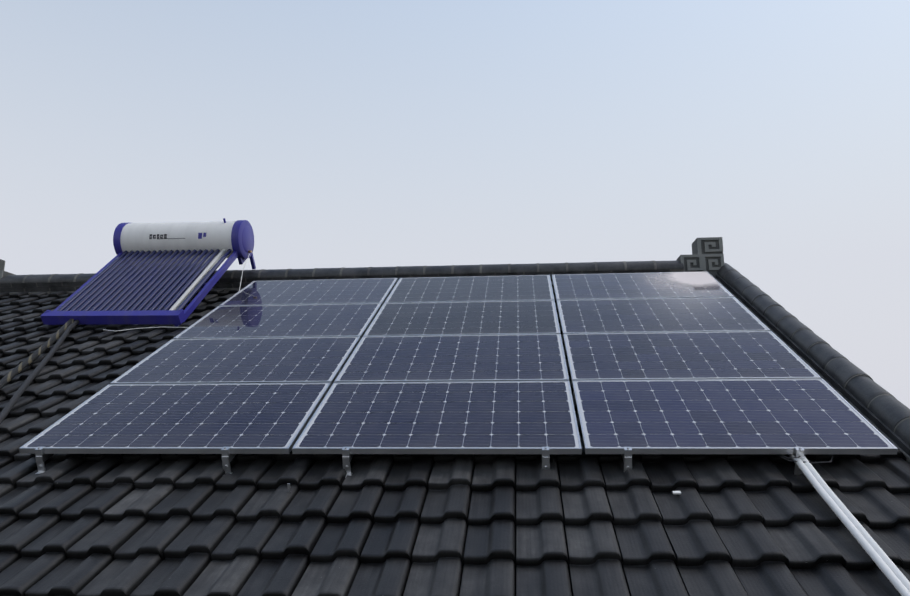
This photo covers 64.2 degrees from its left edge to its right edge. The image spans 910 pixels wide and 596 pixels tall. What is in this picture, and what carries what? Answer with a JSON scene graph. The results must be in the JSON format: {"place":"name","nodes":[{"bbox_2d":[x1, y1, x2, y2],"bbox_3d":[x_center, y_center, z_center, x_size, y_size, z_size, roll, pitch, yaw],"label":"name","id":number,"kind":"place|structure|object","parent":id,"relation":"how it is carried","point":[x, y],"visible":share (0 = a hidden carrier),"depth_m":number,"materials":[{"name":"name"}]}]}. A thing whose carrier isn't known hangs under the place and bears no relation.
{"place":"outdoors","nodes":[
{"label":"outdoors","id":0,"kind":"place"},
{"bbox_2d":[0,260,683,294],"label":"ridge","id":1,"kind":"structure","parent":0,"point":[228,280],"depth_m":8.26,"materials":[{"name":"tile"}]},
{"bbox_2d":[0,281,909,595],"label":"roof tiles","id":2,"kind":"object","parent":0,"point":[398,525],"visible":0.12,"depth_m":3.65,"materials":[{"name":"black tile"}]},
{"bbox_2d":[287,483,680,493],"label":"roof litter","id":3,"kind":"object","parent":2,"relation":"on","point":[673,492],"visible":0.79,"depth_m":3.92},
{"bbox_2d":[0,0,909,408],"label":"sky","id":4,"kind":"structure","parent":0,"point":[345,133],"materials":[{"name":"blue"}]},
{"label":"ground","id":5,"kind":"structure","parent":0,"visible":0},
{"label":"house walls","id":6,"kind":"object","parent":5,"relation":"on","visible":0},
{"bbox_3d":[-1.951,1.206,4.023,9.320,0.090,9.280,-1,16,5],"label":"roof","id":7,"kind":"object","parent":6,"relation":"on","visible":0},
{"bbox_2d":[0,259,14,292],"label":"ridge ornament","id":8,"kind":"object","parent":7,"relation":"on","point":[3,273],"visible":0.31,"depth_m":8.85,"materials":[{"name":"concrete"}]},
{"bbox_2d":[0,254,249,423],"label":"pipes","id":9,"kind":"object","parent":7,"relation":"attached to","point":[66,328],"visible":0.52,"depth_m":6.00,"materials":[{"name":"black"}]},
{"bbox_2d":[40,218,255,326],"bbox_3d":[-3.232,-0.217,7.904,1.590,0.725,1.953,0,30,7],"label":"solar water heater","id":10,"kind":"object","parent":7,"relation":"on","point":[151,273],"visible":1,"depth_m":7.86,"materials":[{"name":"blue paint"}]},
{"bbox_2d":[34,447,804,477],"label":"mounting brackets","id":11,"kind":"object","parent":7,"relation":"on","point":[41,457],"visible":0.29,"depth_m":4.13,"materials":[{"name":"silver metal"}]},
{"bbox_2d":[19,271,897,453],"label":"panel frames","id":12,"kind":"structure","parent":11,"relation":"on","point":[323,396],"depth_m":4.55,"materials":[{"name":"silver metal"}]},
{"bbox_2d":[24,273,893,447],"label":"panel backsheets","id":13,"kind":"object","parent":12,"relation":"in","point":[584,422],"visible":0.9,"depth_m":5.07,"materials":[{"name":"white plastic"}]},
{"bbox_2d":[27,273,887,446],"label":"solar panels","id":14,"kind":"object","parent":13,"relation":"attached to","point":[741,430],"visible":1,"depth_m":5.14,"materials":[{"name":"blue glass"}]},
{"bbox_2d":[636,272,725,293],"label":"sun reflection","id":15,"kind":"object","parent":12,"relation":"on","point":[701,279],"visible":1,"depth_m":7.46,"materials":[{"name":"white"}]},
{"bbox_2d":[677,237,723,277],"bbox_3d":[2.724,-0.385,8.081,0.460,0.520,0.272,-1,-11,5],"label":"ridge ornament","id":16,"kind":"object","parent":7,"relation":"on","point":[707,254],"visible":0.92,"depth_m":7.96,"materials":[{"name":"concrete"}]},
{"bbox_2d":[715,263,909,463],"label":"roof edge ridge","id":17,"kind":"structure","parent":7,"relation":"on","point":[884,412],"depth_m":5.14,"materials":[{"name":"tile"}]},
{"bbox_2d":[775,454,909,595],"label":"conduit pair","id":18,"kind":"object","parent":7,"relation":"on","point":[890,570],"visible":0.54,"depth_m":3.31,"materials":[{"name":"white plastic"}]}
]}

